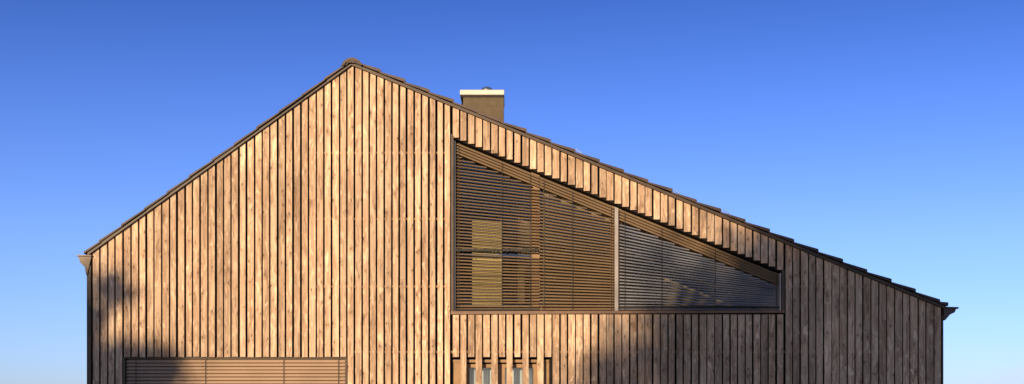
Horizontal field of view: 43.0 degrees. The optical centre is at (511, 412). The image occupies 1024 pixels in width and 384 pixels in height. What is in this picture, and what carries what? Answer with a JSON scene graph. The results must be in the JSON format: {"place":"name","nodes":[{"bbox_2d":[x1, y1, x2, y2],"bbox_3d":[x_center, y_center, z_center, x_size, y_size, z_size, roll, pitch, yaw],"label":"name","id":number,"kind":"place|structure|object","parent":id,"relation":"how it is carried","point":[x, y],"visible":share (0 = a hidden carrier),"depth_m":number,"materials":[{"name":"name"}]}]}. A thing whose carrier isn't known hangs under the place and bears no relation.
{"place":"outdoors","nodes":[
{"label":"outdoors","id":0,"kind":"place"},
{"bbox_2d":[149,359,344,383],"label":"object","id":1,"kind":"structure","parent":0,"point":[246,373],"depth_m":19.50,"materials":[{"name":"brown wood"}]},
{"bbox_2d":[0,0,1023,383],"label":"sky","id":2,"kind":"structure","parent":0,"point":[885,138],"materials":[{"name":"blue"}]},
{"bbox_2d":[93,66,940,383],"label":"cladding boards","id":3,"kind":"object","parent":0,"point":[877,332],"visible":1,"depth_m":18.00,"materials":[{"name":"brown wood"}]},
{"bbox_2d":[94,85,931,351],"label":"cladding screws","id":4,"kind":"object","parent":3,"relation":"in","point":[426,286],"visible":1,"depth_m":18.00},
{"bbox_2d":[316,152,925,352],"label":"battens","id":5,"kind":"object","parent":3,"relation":"attached to","point":[436,286],"visible":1,"depth_m":18.03,"materials":[{"name":"brown wood"}]},
{"bbox_2d":[460,155,773,288],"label":"room ceiling","id":6,"kind":"structure","parent":0,"point":[623,223],"depth_m":19.58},
{"label":"meadow ground","id":7,"kind":"structure","parent":0,"visible":0},
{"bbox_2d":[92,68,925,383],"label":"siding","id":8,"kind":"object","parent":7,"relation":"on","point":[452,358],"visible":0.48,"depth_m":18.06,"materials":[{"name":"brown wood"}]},
{"bbox_2d":[123,357,346,383],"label":"window surround","id":9,"kind":"object","parent":8,"relation":"attached to","point":[125,359],"visible":0.83,"depth_m":18.03,"materials":[{"name":"brown wood"}]},
{"bbox_2d":[126,360,344,382],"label":"window blind slats","id":10,"kind":"structure","parent":9,"relation":"attached to","point":[232,369],"depth_m":18.04,"materials":[{"name":"brown wood"}]},
{"bbox_2d":[205,359,338,383],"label":"blind cords","id":11,"kind":"object","parent":9,"relation":"attached to","point":[283,371],"visible":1,"depth_m":18.02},
{"bbox_2d":[453,360,548,383],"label":"window frame","id":12,"kind":"object","parent":8,"relation":"attached to","point":[456,372],"visible":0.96,"depth_m":18.13,"materials":[{"name":"brown wood"}]},
{"bbox_2d":[470,368,532,383],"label":"white curtains","id":13,"kind":"object","parent":12,"relation":"attached to","point":[516,375],"visible":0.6,"depth_m":18.24,"materials":[{"name":"white fabric"}]},
{"bbox_2d":[87,63,945,308],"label":"roof verge","id":14,"kind":"structure","parent":8,"relation":"on","point":[437,99],"depth_m":17.96,"materials":[{"name":"brown wood"}]},
{"bbox_2d":[341,58,361,65],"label":"ridge tiles","id":15,"kind":"object","parent":14,"relation":"on","point":[350,60],"visible":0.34,"depth_m":17.91,"materials":[{"name":"ceramic"}]},
{"bbox_2d":[463,96,503,256],"bbox_3d":[-0.431,-3.586,19.975,0.611,2.372,0.750,0,0,0],"label":"chimney stack","id":16,"kind":"object","parent":14,"relation":"on","point":[492,106],"visible":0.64,"depth_m":19.60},
{"bbox_2d":[461,95,502,103],"bbox_3d":[-0.448,-4.771,19.975,0.632,0.023,0.790,0,0,0],"label":"chimney cap joint","id":17,"kind":"object","parent":16,"relation":"on","point":[462,96],"visible":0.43,"depth_m":19.58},
{"bbox_2d":[460,90,504,106],"bbox_3d":[-0.450,-4.822,19.975,0.667,0.076,0.830,0,0,0],"label":"chimney cap","id":18,"kind":"object","parent":16,"relation":"on","point":[481,92],"visible":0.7,"depth_m":19.56,"materials":[{"name":"beige concrete"}]},
{"bbox_2d":[84,62,947,305],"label":"roof tiles","id":19,"kind":"object","parent":14,"relation":"on","point":[645,180],"visible":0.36,"depth_m":17.94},
{"bbox_2d":[77,255,958,320],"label":"gutters","id":20,"kind":"object","parent":8,"relation":"attached to","point":[86,261],"visible":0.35,"depth_m":17.97,"materials":[{"name":"metal"}]},
{"bbox_2d":[460,162,773,304],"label":"room walls","id":21,"kind":"structure","parent":8,"relation":"attached to","point":[521,254],"depth_m":20.00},
{"bbox_2d":[456,142,778,310],"bbox_3d":[1.463,-2.600,18.169,4.532,2.377,0.102,0,0,0],"label":"window frame","id":22,"kind":"object","parent":8,"relation":"in","point":[535,255],"visible":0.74,"depth_m":18.16,"materials":[{"name":"grey metal"}]},
{"bbox_2d":[454,138,780,272],"bbox_3d":[1.463,-2.899,18.165,4.543,1.884,0.270,0,0,0],"label":"window head lining","id":23,"kind":"object","parent":8,"relation":"attached to","point":[628,210],"depth_m":18.09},
{"bbox_2d":[451,310,784,314],"bbox_3d":[1.463,-1.390,18.139,4.620,0.055,0.322,0,0,0],"label":"window sill","id":24,"kind":"structure","parent":8,"relation":"attached to","point":[634,312],"depth_m":17.98,"materials":[{"name":"grey metal"}]},
{"bbox_2d":[451,134,784,313],"bbox_3d":[1.463,-2.620,18.147,4.620,2.482,0.306,0,0,0],"label":"window surround","id":25,"kind":"object","parent":8,"relation":"attached to","point":[782,272],"visible":0.82,"depth_m":17.99,"materials":[{"name":"grey metal"}]},
{"bbox_2d":[472,221,501,304],"bbox_3d":[-0.352,-2.053,18.302,0.418,1.292,0.005,0,0,0],"label":"cream curtain","id":26,"kind":"object","parent":25,"relation":"hanging from","point":[488,253],"visible":0.57,"depth_m":18.30,"materials":[{"name":"beige fabric"}]},
{"bbox_2d":[540,188,609,304],"bbox_3d":[0.899,-2.326,18.242,1.040,1.851,0.005,0,0,0],"label":"window blind","id":27,"kind":"object","parent":25,"relation":"attached to","point":[574,203],"visible":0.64,"depth_m":18.24,"materials":[{"name":"brown wood"}]},
{"bbox_2d":[456,143,778,309],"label":"window blind slats","id":28,"kind":"structure","parent":25,"relation":"attached to","point":[620,213],"depth_m":18.08,"materials":[{"name":"brown wood"}]},
{"bbox_2d":[456,145,778,310],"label":"blind cords and rails","id":29,"kind":"object","parent":25,"relation":"attached to","point":[458,250],"visible":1,"depth_m":18.06,"materials":[{"name":"grey metal"}]},
{"bbox_2d":[454,141,780,310],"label":"blind guide rails","id":30,"kind":"object","parent":25,"relation":"attached to","point":[616,259],"visible":1,"depth_m":18.04,"materials":[{"name":"metal"}]},
{"bbox_2d":[619,224,778,309],"bbox_3d":[2.599,-2.032,18.087,2.228,1.193,0.045,0,0,0],"label":"window blind","id":31,"kind":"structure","parent":30,"relation":"attached to","point":[748,299],"depth_m":18.08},
{"bbox_2d":[87,265,942,383],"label":"corner trim","id":32,"kind":"structure","parent":7,"relation":"on","point":[89,328],"depth_m":17.99,"materials":[{"name":"brown wood"}]}
]}

